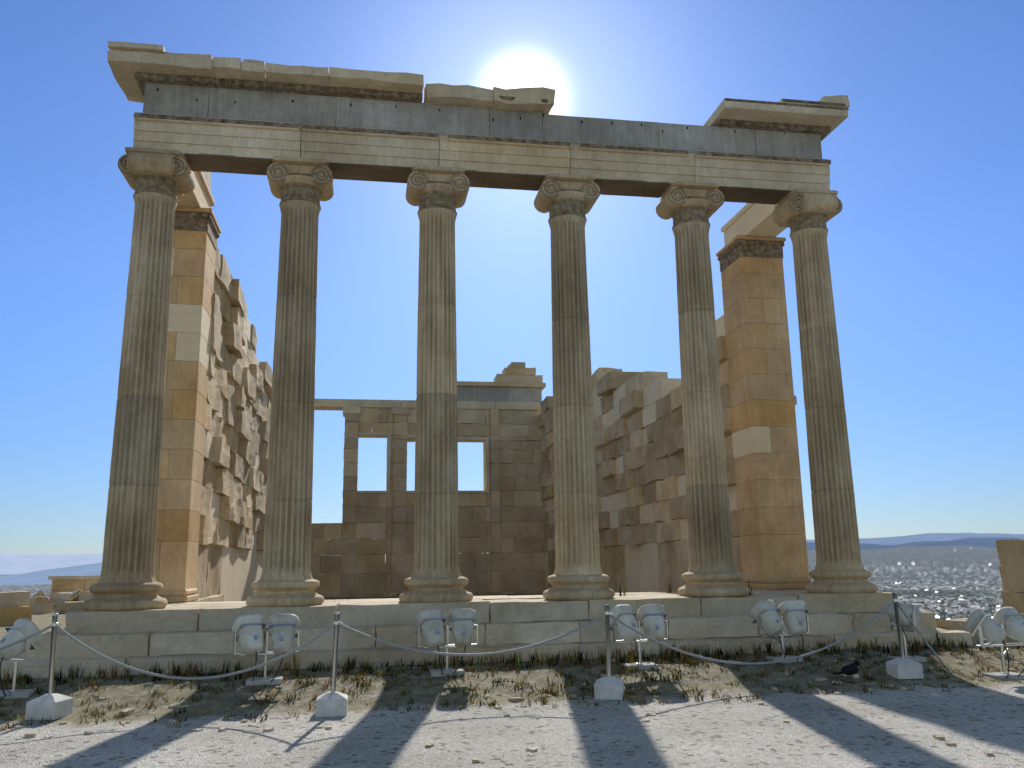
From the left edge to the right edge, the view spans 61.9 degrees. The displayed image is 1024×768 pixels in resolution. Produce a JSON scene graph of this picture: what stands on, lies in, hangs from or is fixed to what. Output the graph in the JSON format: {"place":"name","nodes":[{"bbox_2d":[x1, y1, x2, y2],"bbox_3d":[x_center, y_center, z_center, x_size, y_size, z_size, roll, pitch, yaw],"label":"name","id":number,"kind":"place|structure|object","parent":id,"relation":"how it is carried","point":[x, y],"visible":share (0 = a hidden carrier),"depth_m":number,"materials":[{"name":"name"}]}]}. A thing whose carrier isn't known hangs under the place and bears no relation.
{"place":"outdoors","nodes":[
{"label":"outdoors","id":0,"kind":"place"},
{"bbox_2d":[29,590,45,605],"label":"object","id":1,"kind":"object","parent":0,"point":[39,593],"visible":0.11,"depth_m":26.57,"materials":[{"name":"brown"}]},
{"bbox_2d":[0,563,101,584],"bbox_3d":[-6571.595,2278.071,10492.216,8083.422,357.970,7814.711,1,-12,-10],"label":"salamis hills","id":2,"kind":"structure","parent":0,"point":[36,577],"depth_m":9678.33,"materials":[{"name":"blue"}]},
{"bbox_2d":[0,553,102,574],"bbox_3d":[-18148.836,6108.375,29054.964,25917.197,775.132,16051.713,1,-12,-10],"label":"mountain","id":3,"kind":"structure","parent":0,"point":[11,564],"depth_m":29369.06,"materials":[{"name":"blue"}]},
{"bbox_2d":[0,545,1023,767],"bbox_3d":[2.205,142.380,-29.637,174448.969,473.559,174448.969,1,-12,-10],"label":"ground","id":4,"kind":"structure","parent":0,"point":[854,725],"depth_m":8.31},
{"bbox_2d":[0,618,43,698],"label":"floodlight","id":5,"kind":"object","parent":4,"relation":"on","point":[20,628],"visible":0.91,"depth_m":9.37,"materials":[{"name":"silver metal"}]},
{"bbox_2d":[25,613,72,719],"bbox_3d":[-4.693,2.873,8.734,0.310,1.020,0.310,-2,-12,5],"label":"stanchion","id":6,"kind":"object","parent":4,"relation":"on","point":[53,706],"visible":0.99,"depth_m":8.59,"materials":[{"name":"white concrete"}]},
{"bbox_2d":[67,589,80,600],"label":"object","id":7,"kind":"object","parent":4,"relation":"on","point":[74,596],"visible":0.43,"depth_m":27.09,"materials":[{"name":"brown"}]},
{"bbox_2d":[232,614,299,685],"bbox_3d":[-2.904,3.105,10.028,0.787,0.795,0.457,1,-12,-10],"label":"floodlight","id":8,"kind":"object","parent":4,"relation":"on","point":[248,632],"visible":0.93,"depth_m":9.94,"materials":[{"name":"silver metal"}]},
{"bbox_2d":[315,612,347,716],"bbox_3d":[-1.847,2.883,8.818,0.313,1.020,0.313,1,-12,-10],"label":"stanchion","id":9,"kind":"object","parent":4,"relation":"on","point":[333,702],"visible":0.99,"depth_m":8.63,"materials":[{"name":"silver metal"}]},
{"bbox_2d":[414,608,477,676],"bbox_3d":[-0.807,3.148,10.434,0.776,0.793,0.445,1,-12,-10],"label":"floodlight","id":10,"kind":"object","parent":4,"relation":"on","point":[430,626],"visible":0.94,"depth_m":10.34,"materials":[{"name":"silver metal"}]},
{"bbox_2d":[0,589,972,679],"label":"stepped stone base","id":11,"kind":"object","parent":4,"relation":"on","point":[193,631],"visible":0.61,"depth_m":11.49,"materials":[{"name":"stone"}]},
{"bbox_2d":[154,206,272,602],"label":"wall","id":12,"kind":"structure","parent":11,"relation":"on","point":[213,471],"depth_m":15.28,"materials":[{"name":"stone"}]},
{"bbox_2d":[311,362,545,597],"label":"wall","id":13,"kind":"structure","parent":11,"relation":"on","point":[500,518],"depth_m":33.50,"materials":[{"name":"stone"}]},
{"bbox_2d":[82,147,877,610],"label":"columns","id":14,"kind":"structure","parent":11,"relation":"on","point":[158,181],"depth_m":12.79,"materials":[{"name":"stone"}]},
{"bbox_2d":[107,41,848,244],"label":"entablature","id":15,"kind":"structure","parent":14,"relation":"on","point":[206,115],"depth_m":13.48,"materials":[{"name":"stone"}]},
{"bbox_2d":[537,235,810,592],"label":"wall","id":16,"kind":"structure","parent":11,"relation":"on","point":[641,486],"depth_m":16.71,"materials":[{"name":"stone"}]},
{"bbox_2d":[0,576,1023,730],"bbox_3d":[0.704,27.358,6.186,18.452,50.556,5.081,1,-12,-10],"label":"dry grass tufts","id":17,"kind":"object","parent":4,"relation":"on","point":[348,666],"visible":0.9,"depth_m":10.26,"materials":[{"name":"brown plant"}]},
{"bbox_2d":[0,538,1023,643],"bbox_3d":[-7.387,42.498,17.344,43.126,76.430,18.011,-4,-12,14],"label":"ruin blocks","id":18,"kind":"structure","parent":4,"relation":"on","point":[14,606],"depth_m":21.00,"materials":[{"name":"stone"}]},
{"bbox_2d":[15,645,1023,762],"bbox_3d":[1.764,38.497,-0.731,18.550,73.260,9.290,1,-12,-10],"label":"loose stones","id":19,"kind":"object","parent":4,"relation":"on","point":[527,748],"visible":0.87,"depth_m":8.94,"materials":[{"name":"stone"}]},
{"bbox_2d":[594,603,623,699],"bbox_3d":[1.075,2.986,9.580,0.310,1.020,0.310,-3,-12,10],"label":"stanchion","id":20,"kind":"object","parent":4,"relation":"on","point":[608,687],"visible":0.97,"depth_m":9.38,"materials":[{"name":"silver metal"}]},
{"bbox_2d":[0,601,950,679],"bbox_3d":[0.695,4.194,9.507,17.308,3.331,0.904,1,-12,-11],"label":"barrier rope","id":21,"kind":"object","parent":20,"relation":"attached to","point":[433,652],"visible":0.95,"depth_m":9.15,"materials":[{"name":"grey fabric"}]},
{"bbox_2d":[609,604,667,669],"bbox_3d":[1.581,3.187,10.781,0.789,0.796,0.463,1,-12,-10],"label":"floodlight","id":22,"kind":"object","parent":4,"relation":"on","point":[652,622],"visible":0.93,"depth_m":10.70,"materials":[{"name":"silver metal"}]},
{"bbox_2d":[748,600,808,662],"bbox_3d":[3.521,3.235,11.212,0.779,0.794,0.449,1,-12,-10],"label":"floodlight","id":23,"kind":"object","parent":4,"relation":"on","point":[768,620],"visible":0.94,"depth_m":11.13,"materials":[{"name":"silver metal"}]},
{"bbox_2d":[832,661,859,683],"bbox_3d":[3.976,3.414,10.100,0.445,0.249,0.110,6,-13,-29],"label":"bird","id":24,"kind":"object","parent":4,"relation":"on","point":[851,669],"visible":1,"depth_m":10.08},
{"bbox_2d":[886,591,923,678],"bbox_3d":[4.783,3.075,10.500,0.310,1.020,0.310,-1,-12,-2],"label":"stanchion","id":25,"kind":"object","parent":4,"relation":"on","point":[902,667],"visible":1,"depth_m":10.34,"materials":[{"name":"silver metal"}]},
{"bbox_2d":[884,601,926,661],"bbox_3d":[5.162,3.260,11.261,0.465,0.783,0.374,4,-13,-23],"label":"floodlight","id":26,"kind":"object","parent":4,"relation":"on","point":[913,613],"visible":0.76,"depth_m":11.20,"materials":[{"name":"silver metal"}]},
{"bbox_2d":[962,607,1023,679],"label":"floodlight","id":27,"kind":"object","parent":4,"relation":"on","point":[1000,625],"visible":1,"depth_m":10.43,"materials":[{"name":"silver metal"}]},
{"bbox_2d":[0,0,1023,554],"label":"sky","id":28,"kind":"structure","parent":0,"point":[925,243],"materials":[{"name":"blue"}]},
{"bbox_2d":[806,537,1020,549],"bbox_3d":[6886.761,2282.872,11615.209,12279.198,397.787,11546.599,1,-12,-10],"label":"distant hills","id":29,"kind":"structure","parent":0,"point":[990,542],"depth_m":11495.21,"materials":[{"name":"blue"}]},
{"bbox_2d":[806,533,1023,544],"bbox_3d":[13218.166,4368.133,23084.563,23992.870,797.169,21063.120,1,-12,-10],"label":"hills","id":30,"kind":"structure","parent":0,"point":[896,540],"depth_m":24126.20,"materials":[{"name":"blue"}]}
]}

